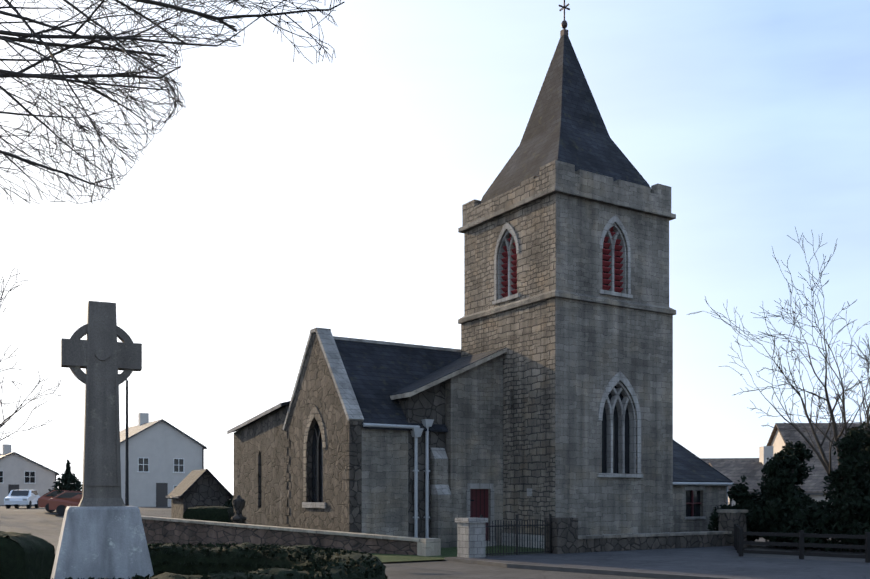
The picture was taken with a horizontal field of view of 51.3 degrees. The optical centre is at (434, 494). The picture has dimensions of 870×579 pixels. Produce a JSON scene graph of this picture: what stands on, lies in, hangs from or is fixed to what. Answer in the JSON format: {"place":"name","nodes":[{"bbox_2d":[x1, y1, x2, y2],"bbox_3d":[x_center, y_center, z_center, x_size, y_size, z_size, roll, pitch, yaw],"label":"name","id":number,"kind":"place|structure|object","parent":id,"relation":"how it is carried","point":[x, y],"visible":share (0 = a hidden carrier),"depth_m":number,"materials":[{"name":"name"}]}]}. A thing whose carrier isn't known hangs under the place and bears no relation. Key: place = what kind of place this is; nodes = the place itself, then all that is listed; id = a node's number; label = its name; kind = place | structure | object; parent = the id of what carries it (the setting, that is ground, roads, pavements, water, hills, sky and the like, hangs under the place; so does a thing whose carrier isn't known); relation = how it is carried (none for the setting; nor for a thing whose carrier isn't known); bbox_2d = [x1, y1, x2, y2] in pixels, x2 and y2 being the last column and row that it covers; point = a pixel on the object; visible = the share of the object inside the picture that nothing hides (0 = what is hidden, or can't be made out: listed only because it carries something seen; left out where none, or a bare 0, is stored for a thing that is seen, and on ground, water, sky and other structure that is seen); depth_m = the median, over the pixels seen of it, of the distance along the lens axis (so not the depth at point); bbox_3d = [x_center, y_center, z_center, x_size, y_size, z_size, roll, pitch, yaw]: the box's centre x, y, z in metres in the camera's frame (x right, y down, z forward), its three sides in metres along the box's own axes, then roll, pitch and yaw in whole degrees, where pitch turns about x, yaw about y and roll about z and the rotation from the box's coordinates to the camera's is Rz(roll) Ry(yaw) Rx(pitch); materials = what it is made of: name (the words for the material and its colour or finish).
{"place":"outdoors","nodes":[
{"label":"outdoors","id":0,"kind":"place"},
{"bbox_2d":[0,505,864,578],"bbox_3d":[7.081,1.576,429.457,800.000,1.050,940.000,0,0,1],"label":"ground","id":1,"kind":"structure","parent":0,"point":[42,523],"depth_m":29.90,"materials":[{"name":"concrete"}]},
{"bbox_2d":[4,490,39,508],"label":"white car","id":2,"kind":"object","parent":1,"relation":"on","point":[17,498],"visible":0.98,"depth_m":68.98,"materials":[{"name":"white metal"}]},
{"bbox_2d":[0,531,54,578],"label":"hedge","id":3,"kind":"object","parent":1,"relation":"on","point":[26,556],"visible":0.96,"depth_m":19.16,"materials":[{"name":"green plant"}]},
{"bbox_2d":[0,444,58,504],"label":"house","id":4,"kind":"structure","parent":1,"relation":"on","point":[18,471],"depth_m":92.78,"materials":[{"name":"paint"}]},
{"bbox_2d":[0,267,60,440],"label":"tree","id":5,"kind":"object","parent":1,"relation":"on","point":[17,410],"visible":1,"depth_m":31.02,"materials":[{"name":"brown plant"}]},
{"bbox_2d":[38,490,80,511],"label":"red car","id":6,"kind":"object","parent":1,"relation":"on","point":[43,500],"visible":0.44,"depth_m":58.68,"materials":[{"name":"brown metal"}]},
{"bbox_2d":[49,491,81,514],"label":"red car","id":7,"kind":"object","parent":1,"relation":"on","point":[59,503],"visible":0.44,"depth_m":55.76,"materials":[{"name":"brown metal"}]},
{"bbox_2d":[51,301,153,578],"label":"celtic cross","id":8,"kind":"object","parent":1,"relation":"on","point":[102,533],"visible":1,"depth_m":12.39,"materials":[{"name":"grey stone"}]},
{"bbox_2d":[48,460,233,507],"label":"conifers","id":9,"kind":"object","parent":1,"relation":"on","point":[69,480],"visible":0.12,"depth_m":59.55,"materials":[{"name":"green plant"}]},
{"bbox_2d":[120,413,206,506],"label":"white house","id":10,"kind":"structure","parent":1,"relation":"on","point":[165,458],"depth_m":79.84,"materials":[{"name":"paint"}]},
{"bbox_2d":[0,0,344,203],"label":"tree branches","id":11,"kind":"object","parent":1,"relation":"on","point":[90,38],"visible":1,"depth_m":7.97,"materials":[{"name":"brown plant"}]},
{"bbox_2d":[0,542,387,578],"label":"hedge","id":12,"kind":"object","parent":1,"relation":"on","point":[246,560],"visible":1,"depth_m":14.83,"materials":[{"name":"green plant"}]},
{"bbox_2d":[166,469,232,518],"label":"shed","id":13,"kind":"structure","parent":1,"relation":"on","point":[201,487],"depth_m":52.37,"materials":[{"name":"stone"}]},
{"bbox_2d":[285,332,361,532],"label":"gable","id":14,"kind":"structure","parent":1,"relation":"on","point":[316,387],"depth_m":35.57,"materials":[{"name":"brown stone"}]},
{"bbox_2d":[147,544,543,561],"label":"yard","id":15,"kind":"structure","parent":1,"relation":"on","point":[449,552],"depth_m":30.63,"materials":[{"name":"green plant"}]},
{"bbox_2d":[118,374,128,505],"bbox_3d":[-14.328,-1.684,39.774,1.870,7.470,0.260,0,0,1],"label":"street lamp","id":16,"kind":"object","parent":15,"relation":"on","point":[126,479],"visible":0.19,"depth_m":39.71,"materials":[{"name":"black metal"}]},
{"bbox_2d":[183,506,233,522],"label":"hedge","id":17,"kind":"object","parent":15,"relation":"on","point":[216,513],"visible":0.52,"depth_m":43.74,"materials":[{"name":"green plant"}]},
{"bbox_2d":[231,495,245,523],"bbox_3d":[-8.154,1.051,37.659,0.680,2.100,0.663,0,0,1],"label":"urn","id":18,"kind":"object","parent":15,"relation":"on","point":[238,502],"visible":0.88,"depth_m":37.47,"materials":[{"name":"grey stone"}]},
{"bbox_2d":[234,405,288,526],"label":"wall","id":19,"kind":"structure","parent":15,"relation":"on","point":[259,464],"depth_m":40.83,"materials":[{"name":"brown stone"}]},
{"bbox_2d":[362,427,407,536],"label":"church wall","id":20,"kind":"structure","parent":1,"relation":"on","point":[384,481],"depth_m":34.35,"materials":[{"name":"grey stone"}]},
{"bbox_2d":[141,509,747,557],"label":"stone boundary wall","id":21,"kind":"structure","parent":1,"relation":"on","point":[561,536],"depth_m":32.64,"materials":[{"name":"grey stone"}]},
{"bbox_2d":[445,354,502,546],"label":"church wall","id":22,"kind":"structure","parent":1,"relation":"on","point":[474,422],"depth_m":36.10,"materials":[{"name":"grey stone"}]},
{"bbox_2d":[461,297,672,534],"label":"tower","id":23,"kind":"structure","parent":1,"relation":"on","point":[565,361],"depth_m":35.57,"materials":[{"name":"grey stone"}]},
{"bbox_2d":[464,193,668,315],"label":"tower","id":24,"kind":"structure","parent":23,"relation":"on","point":[558,235],"depth_m":35.84,"materials":[{"name":"grey stone"}]},
{"bbox_2d":[673,485,725,531],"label":"wall","id":25,"kind":"structure","parent":1,"relation":"on","point":[711,497],"depth_m":39.79,"materials":[{"name":"grey stone"}]},
{"bbox_2d":[700,458,758,463],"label":"roof ridge","id":26,"kind":"structure","parent":1,"relation":"on","point":[707,460],"depth_m":140.98,"materials":[{"name":"tile"}]},
{"bbox_2d":[709,446,834,506],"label":"house","id":27,"kind":"structure","parent":1,"relation":"on","point":[812,486],"depth_m":54.60,"materials":[{"name":"tile"}]},
{"bbox_2d":[687,227,869,473],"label":"tree","id":28,"kind":"object","parent":1,"relation":"on","point":[826,464],"visible":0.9,"depth_m":43.55,"materials":[{"name":"brown plant"}]},
{"bbox_2d":[707,420,869,551],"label":"shrubs","id":29,"kind":"object","parent":1,"relation":"on","point":[781,503],"visible":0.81,"depth_m":34.42,"materials":[{"name":"green plant"}]},
{"bbox_2d":[734,524,869,562],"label":"fence","id":30,"kind":"object","parent":1,"relation":"on","point":[739,533],"visible":0.94,"depth_m":27.95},
{"bbox_2d":[766,423,864,469],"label":"house","id":31,"kind":"structure","parent":1,"relation":"on","point":[778,438],"depth_m":61.17,"materials":[{"name":"paint"}]},
{"bbox_2d":[0,0,869,494],"label":"sky","id":32,"kind":"structure","parent":0,"point":[286,199],"materials":[{"name":"white"}]},
{"bbox_2d":[227,0,733,548],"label":"church","id":33,"kind":"structure","parent":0,"point":[567,146],"depth_m":36.26,"materials":[{"name":"grey stone"}]},
{"bbox_2d":[383,546,869,578],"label":"pavement","id":34,"kind":"structure","parent":0,"point":[722,562],"depth_m":25.89,"materials":[{"name":"grey asphalt"}]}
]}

